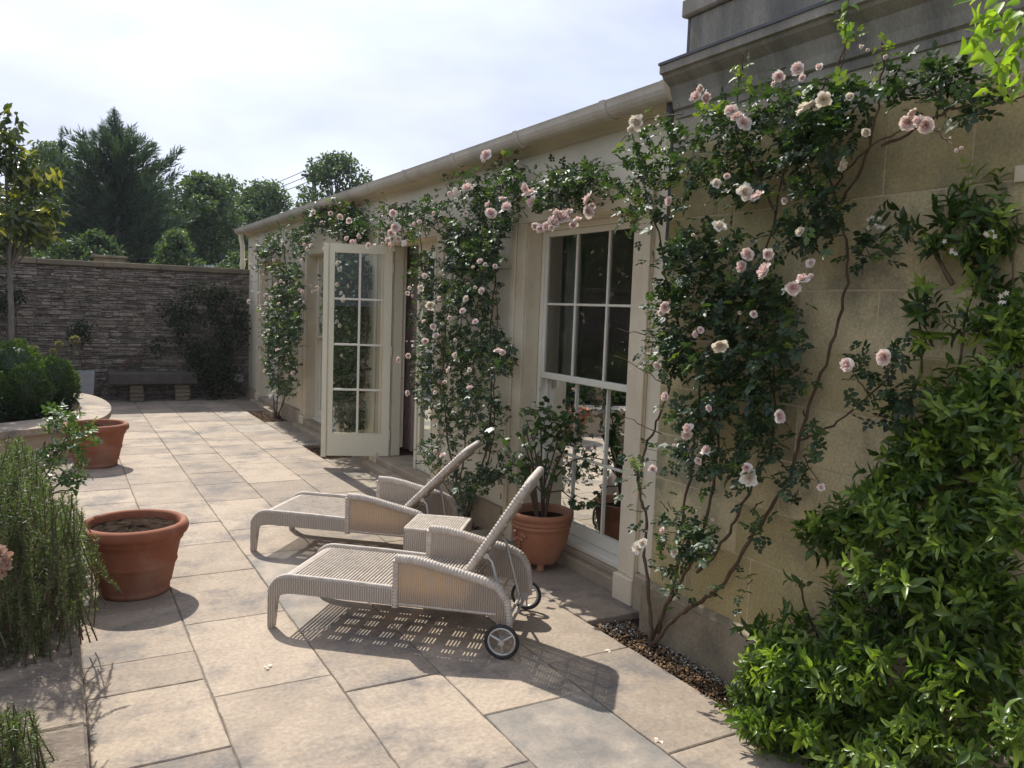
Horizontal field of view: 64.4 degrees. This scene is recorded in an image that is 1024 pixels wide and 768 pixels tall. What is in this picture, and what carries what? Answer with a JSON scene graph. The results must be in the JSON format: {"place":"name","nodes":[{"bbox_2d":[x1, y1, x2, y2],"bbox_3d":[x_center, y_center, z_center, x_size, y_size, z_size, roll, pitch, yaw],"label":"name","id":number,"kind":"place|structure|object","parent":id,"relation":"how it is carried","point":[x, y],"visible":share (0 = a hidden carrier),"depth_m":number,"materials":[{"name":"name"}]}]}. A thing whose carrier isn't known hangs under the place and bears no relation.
{"place":"outdoors","nodes":[
{"label":"outdoors","id":0,"kind":"place"},
{"bbox_2d":[0,544,13,579],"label":"faded flower","id":1,"kind":"object","parent":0,"point":[5,562],"visible":1,"depth_m":2.51,"materials":[{"name":"pink plant"}]},
{"bbox_2d":[0,0,687,238],"label":"sky","id":2,"kind":"structure","parent":0,"point":[250,89],"materials":[{"name":"white"}]},
{"bbox_2d":[37,397,811,767],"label":"paving","id":3,"kind":"structure","parent":0,"point":[149,703],"depth_m":3.92,"materials":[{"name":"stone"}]},
{"bbox_2d":[0,280,27,343],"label":"wall shrub","id":4,"kind":"object","parent":3,"relation":"on","point":[4,307],"visible":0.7,"depth_m":12.09,"materials":[{"name":"green plant"}]},
{"bbox_2d":[0,466,89,767],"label":"raised kerb bed","id":5,"kind":"object","parent":3,"relation":"on","point":[52,692],"visible":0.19,"depth_m":2.75,"materials":[{"name":"stone"}]},
{"bbox_2d":[0,432,55,533],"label":"rosemary bush","id":6,"kind":"object","parent":5,"relation":"on","point":[14,450],"visible":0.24,"depth_m":4.12,"materials":[{"name":"green plant"}]},
{"bbox_2d":[0,702,58,767],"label":"rosemary bush","id":7,"kind":"object","parent":5,"relation":"on","point":[12,749],"visible":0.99,"depth_m":2.16,"materials":[{"name":"green plant"}]},
{"bbox_2d":[0,457,122,670],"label":"rosemary bush","id":8,"kind":"object","parent":5,"relation":"on","point":[57,554],"visible":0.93,"depth_m":3.03,"materials":[{"name":"green plant"}]},
{"bbox_2d":[20,398,102,515],"bbox_3d":[-2.883,0.534,5.125,0.529,0.879,0.725,-1,6,-29],"label":"bed shrub","id":9,"kind":"object","parent":5,"relation":"on","point":[65,479],"visible":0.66,"depth_m":5.06,"materials":[{"name":"green plant"}]},
{"bbox_2d":[85,534,107,626],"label":"rosemary bush","id":10,"kind":"object","parent":5,"relation":"on","point":[96,550],"visible":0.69,"depth_m":3.83,"materials":[{"name":"green plant"}]},
{"bbox_2d":[0,393,110,461],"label":"raised bed","id":11,"kind":"object","parent":3,"relation":"on","point":[91,406],"visible":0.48,"depth_m":8.31,"materials":[{"name":"stone"}]},
{"bbox_2d":[0,371,12,421],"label":"clipped bush","id":12,"kind":"object","parent":11,"relation":"on","point":[4,394],"visible":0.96,"depth_m":8.63,"materials":[{"name":"green plant"}]},
{"bbox_2d":[0,336,43,378],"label":"clipped bush","id":13,"kind":"object","parent":11,"relation":"on","point":[11,354],"visible":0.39,"depth_m":9.58,"materials":[{"name":"green plant"}]},
{"bbox_2d":[4,361,57,420],"bbox_3d":[-5.305,0.087,8.907,0.591,0.698,0.592,-1,6,-29],"label":"clipped bush","id":14,"kind":"object","parent":11,"relation":"on","point":[32,391],"visible":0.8,"depth_m":8.80,"materials":[{"name":"green plant"}]},
{"bbox_2d":[0,103,71,344],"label":"magnolia tree","id":15,"kind":"object","parent":11,"relation":"on","point":[41,218],"visible":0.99,"depth_m":10.04,"materials":[{"name":"green plant"}]},
{"bbox_2d":[49,348,56,353],"bbox_3d":[-6.093,-0.150,10.793,0.099,0.668,0.098,3,5,14],"label":"seed head","id":16,"kind":"object","parent":11,"relation":"on","point":[52,351],"visible":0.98,"depth_m":10.75},
{"bbox_2d":[54,340,62,354],"bbox_3d":[-6.028,-0.202,10.824,0.123,0.771,0.114,-1,6,-29],"label":"seed head","id":17,"kind":"object","parent":11,"relation":"on","point":[58,344],"visible":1,"depth_m":10.79},
{"bbox_2d":[38,354,81,410],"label":"clipped bush","id":18,"kind":"object","parent":11,"relation":"on","point":[63,377],"visible":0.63,"depth_m":9.55,"materials":[{"name":"green plant"}]},
{"bbox_2d":[69,335,79,364],"bbox_3d":[-5.863,-0.242,10.913,0.148,0.847,0.149,-1,6,-29],"label":"seed head","id":19,"kind":"object","parent":11,"relation":"on","point":[76,340],"visible":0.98,"depth_m":10.87},
{"bbox_2d":[76,370,94,394],"bbox_3d":[-6.482,0.081,12.158,0.420,0.530,0.460,-1,6,-29],"label":"zinc planter","id":20,"kind":"object","parent":3,"relation":"on","point":[87,381],"visible":0.38,"depth_m":12.02,"materials":[{"name":"metal"}]},
{"bbox_2d":[62,419,128,468],"bbox_3d":[-4.125,0.597,8.067,0.601,0.426,0.597,-1,6,-29],"label":"terracotta pot","id":21,"kind":"object","parent":3,"relation":"on","point":[110,434],"visible":0.69,"depth_m":7.93,"materials":[{"name":"ceramic"}]},
{"bbox_2d":[64,321,170,391],"bbox_3d":[-6.222,-0.351,12.899,1.555,1.291,0.412,-1,6,-29],"label":"wall shrub","id":22,"kind":"object","parent":3,"relation":"on","point":[81,332],"visible":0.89,"depth_m":12.94,"materials":[{"name":"green plant"}]},
{"bbox_2d":[77,509,188,601],"bbox_3d":[-2.171,0.988,4.679,0.584,0.414,0.580,-1,6,-29],"label":"terracotta pot","id":23,"kind":"object","parent":3,"relation":"on","point":[138,549],"visible":0.84,"depth_m":4.53,"materials":[{"name":"ceramic"}]},
{"bbox_2d":[107,371,197,401],"bbox_3d":[-5.838,0.036,13.225,1.330,0.470,0.370,-1,6,-29],"label":"stone bench","id":24,"kind":"object","parent":3,"relation":"on","point":[178,381],"visible":0.99,"depth_m":13.06,"materials":[{"name":"grey stone"}]},
{"bbox_2d":[153,278,251,399],"bbox_3d":[-5.143,-0.640,13.483,1.677,2.256,0.447,-1,6,-29],"label":"climbing shrub","id":25,"kind":"object","parent":3,"relation":"on","point":[208,370],"visible":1,"depth_m":13.51,"materials":[{"name":"green plant"}]},
{"bbox_2d":[250,440,481,551],"bbox_3d":[-0.981,0.754,5.628,1.486,0.793,0.720,3,5,11],"label":"sun lounger","id":26,"kind":"object","parent":3,"relation":"on","point":[394,507],"visible":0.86,"depth_m":5.43,"materials":[{"name":"wicker"}]},
{"bbox_2d":[267,466,543,658],"bbox_3d":[-0.541,0.850,4.364,1.365,0.868,0.720,3,5,11],"label":"sun lounger","id":27,"kind":"object","parent":3,"relation":"on","point":[449,569],"visible":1,"depth_m":4.16,"materials":[{"name":"wicker"}]},
{"bbox_2d":[403,514,471,552],"bbox_3d":[-0.453,1.035,4.960,0.355,0.396,0.355,3,5,8],"label":"side table","id":28,"kind":"object","parent":3,"relation":"on","point":[415,528],"visible":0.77,"depth_m":4.87,"materials":[{"name":"wicker"}]},
{"bbox_2d":[234,80,674,615],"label":"orangery","id":29,"kind":"structure","parent":3,"relation":"on","point":[571,302],"depth_m":6.07,"materials":[{"name":"paint"}]},
{"bbox_2d":[266,262,280,402],"bbox_3d":[-3.652,-0.819,12.785,0.128,2.183,1.376,-1,6,-29],"label":"window","id":30,"kind":"structure","parent":29,"relation":"in","point":[270,276],"depth_m":13.23,"materials":[{"name":"white paint"}]},
{"bbox_2d":[245,202,321,418],"bbox_3d":[-3.287,-0.887,11.368,0.488,2.946,5.000,-1,6,-29],"label":"climbing rose","id":31,"kind":"object","parent":29,"relation":"attached to","point":[288,324],"visible":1,"depth_m":10.97,"materials":[{"name":"green plant"}]},
{"bbox_2d":[312,254,337,430],"bbox_3d":[-2.285,-0.544,10.357,0.128,2.183,1.376,-1,6,-29],"label":"window","id":32,"kind":"structure","parent":29,"relation":"in","point":[319,299],"depth_m":10.90,"materials":[{"name":"white paint"}]},
{"bbox_2d":[304,198,372,432],"bbox_3d":[-2.130,-0.829,9.552,0.328,2.841,2.606,-1,6,-29],"label":"climbing rose","id":33,"kind":"object","parent":29,"relation":"attached to","point":[348,317],"visible":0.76,"depth_m":8.91,"materials":[{"name":"green plant"}]},
{"bbox_2d":[321,242,393,456],"bbox_3d":[-1.593,-0.333,8.379,0.702,2.188,0.072,1,5,-8],"label":"door","id":34,"kind":"structure","parent":29,"relation":"in","point":[332,443],"depth_m":8.36,"materials":[{"name":"beige paint"}]},
{"bbox_2d":[413,241,436,474],"bbox_3d":[-0.734,-0.230,7.602,0.072,2.188,0.675,-1,6,-29],"label":"door","id":35,"kind":"structure","parent":29,"relation":"in","point":[422,427],"depth_m":7.77,"materials":[{"name":"beige paint"}]},
{"bbox_2d":[446,229,477,271],"bbox_3d":[-0.397,-1.076,6.494,0.204,0.350,0.230,-1,6,-29],"label":"wall lantern","id":36,"kind":"object","parent":29,"relation":"attached to","point":[458,243],"depth_m":6.43,"materials":[{"name":"black metal"}]},
{"bbox_2d":[320,148,626,517],"bbox_3d":[-0.956,-0.418,7.216,0.476,2.873,6.207,-1,6,-29],"label":"climbing rose","id":37,"kind":"object","parent":29,"relation":"attached to","point":[581,192],"visible":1,"depth_m":6.08,"materials":[{"name":"green plant"}]},
{"bbox_2d":[534,215,638,572],"bbox_3d":[0.502,0.015,5.410,0.128,2.183,1.226,-1,6,-29],"label":"window","id":38,"kind":"structure","parent":29,"relation":"in","point":[594,532],"depth_m":5.48,"materials":[{"name":"white paint"}]},
{"bbox_2d":[511,503,573,571],"bbox_3d":[0.188,1.023,5.389,0.428,0.388,0.425,-1,6,-29],"label":"footed pot","id":39,"kind":"object","parent":3,"relation":"on","point":[540,541],"visible":0.89,"depth_m":5.24,"materials":[{"name":"ceramic"}]},
{"bbox_2d":[485,395,593,516],"bbox_3d":[0.301,0.475,5.382,0.974,0.833,0.370,-1,6,-29],"label":"potted shrub","id":40,"kind":"object","parent":39,"relation":"on","point":[563,439],"visible":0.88,"depth_m":5.33,"materials":[{"name":"green plant"}]},
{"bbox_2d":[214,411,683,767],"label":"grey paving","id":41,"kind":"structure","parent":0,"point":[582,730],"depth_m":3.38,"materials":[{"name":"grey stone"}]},
{"bbox_2d":[250,412,857,766],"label":"bark mulch","id":42,"kind":"object","parent":0,"point":[672,667],"visible":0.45,"depth_m":4.12,"materials":[{"name":"brown wood"}]},
{"bbox_2d":[599,620,879,767],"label":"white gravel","id":43,"kind":"structure","parent":42,"relation":"on","point":[684,659],"depth_m":4.09,"materials":[{"name":"gravel"}]},
{"bbox_2d":[598,12,1023,645],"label":"climbing rose","id":44,"kind":"object","parent":42,"relation":"on","point":[816,114],"visible":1,"depth_m":3.41,"materials":[{"name":"green plant"}]},
{"bbox_2d":[825,0,1023,103],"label":"vine","id":45,"kind":"object","parent":44,"relation":"hanging from","point":[976,45],"visible":1,"depth_m":2.32,"materials":[{"name":"green plant"}]},
{"label":"ground","id":46,"kind":"structure","parent":0,"visible":0},
{"bbox_2d":[0,183,31,239],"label":"broadleaf tree","id":47,"kind":"object","parent":46,"relation":"on","point":[14,205],"visible":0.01,"depth_m":19.23,"materials":[{"name":"green plant"}]},
{"bbox_2d":[0,205,67,258],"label":"garden bush","id":48,"kind":"object","parent":46,"relation":"on","point":[49,250],"visible":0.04,"depth_m":15.30,"materials":[{"name":"green plant"}]},
{"bbox_2d":[0,139,99,258],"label":"broadleaf tree","id":49,"kind":"object","parent":46,"relation":"on","point":[51,145],"visible":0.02,"depth_m":21.28,"materials":[{"name":"green plant"}]},
{"bbox_2d":[55,228,128,262],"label":"garden bush","id":50,"kind":"object","parent":46,"relation":"on","point":[95,241],"visible":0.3,"depth_m":15.51,"materials":[{"name":"green plant"}]},
{"bbox_2d":[90,254,127,262],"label":"stone outbuilding","id":51,"kind":"structure","parent":46,"relation":"on","point":[104,258],"depth_m":14.40,"materials":[{"name":"beige stone"}]},
{"bbox_2d":[36,106,201,264],"bbox_3d":[-9.586,-3.501,19.610,3.913,6.261,3.907,-1,6,-29],"label":"conifer tree","id":52,"kind":"object","parent":46,"relation":"on","point":[112,205],"visible":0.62,"depth_m":19.02,"materials":[{"name":"green plant"}]},
{"bbox_2d":[0,255,249,399],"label":"garden wall","id":53,"kind":"structure","parent":46,"relation":"on","point":[115,302],"depth_m":13.17,"materials":[{"name":"stone"}]},
{"bbox_2d":[232,374,242,381],"bbox_3d":[-4.760,-0.100,14.100,0.190,0.140,0.073,-1,6,-29],"label":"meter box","id":54,"kind":"object","parent":53,"relation":"attached to","point":[240,379],"visible":0.55,"depth_m":14.08,"materials":[{"name":"grey plastic"}]},
{"bbox_2d":[69,174,208,263],"bbox_3d":[-12.073,-3.940,26.193,4.953,5.768,4.274,-1,6,-29],"label":"broadleaf tree","id":55,"kind":"object","parent":46,"relation":"on","point":[166,203],"visible":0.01,"depth_m":25.62,"materials":[{"name":"green plant"}]},
{"bbox_2d":[149,227,207,266],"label":"garden bush","id":56,"kind":"object","parent":46,"relation":"on","point":[175,248],"visible":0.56,"depth_m":16.04,"materials":[{"name":"green plant"}]},
{"bbox_2d":[128,169,261,264],"bbox_3d":[-8.973,-3.370,23.115,3.838,5.445,4.529,3,5,10],"label":"broadleaf tree","id":57,"kind":"object","parent":46,"relation":"on","point":[206,191],"visible":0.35,"depth_m":22.67,"materials":[{"name":"green plant"}]},
{"bbox_2d":[188,172,241,263],"bbox_3d":[-9.990,-4.261,28.411,4.349,6.150,4.576,1,5,-13],"label":"broadleaf tree","id":58,"kind":"object","parent":46,"relation":"on","point":[232,181],"visible":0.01,"depth_m":27.85,"materials":[{"name":"green plant"}]},
{"bbox_2d":[201,250,247,268],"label":"garden bush","id":59,"kind":"object","parent":46,"relation":"on","point":[233,263],"visible":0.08,"depth_m":17.16,"materials":[{"name":"green plant"}]},
{"bbox_2d":[206,176,294,264],"bbox_3d":[-8.018,-3.758,26.081,3.995,5.746,4.327,-1,6,-29],"label":"broadleaf tree","id":60,"kind":"object","parent":46,"relation":"on","point":[265,197],"visible":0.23,"depth_m":25.40,"materials":[{"name":"green plant"}]},
{"bbox_2d":[301,167,317,198],"bbox_3d":[-6.984,-4.325,28.561,0.900,6.450,0.200,-1,6,-29],"label":"utility pole","id":61,"kind":"object","parent":46,"relation":"on","point":[306,175],"visible":0.14,"depth_m":28.24,"materials":[{"name":"brown wood"}]},
{"bbox_2d":[286,150,372,210],"bbox_3d":[-6.150,-4.554,28.178,3.649,7.043,3.449,-1,6,-29],"label":"broadleaf tree","id":62,"kind":"object","parent":46,"relation":"on","point":[330,168],"visible":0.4,"depth_m":27.64,"materials":[{"name":"green plant"}]},
{"bbox_2d":[639,0,1023,767],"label":"stone house","id":63,"kind":"structure","parent":46,"relation":"on","point":[913,172],"depth_m":3.39,"materials":[{"name":"beige stone"}]},
{"bbox_2d":[714,157,1023,767],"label":"star jasmine","id":64,"kind":"object","parent":46,"relation":"on","point":[786,673],"visible":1,"depth_m":2.74,"materials":[{"name":"green plant"}]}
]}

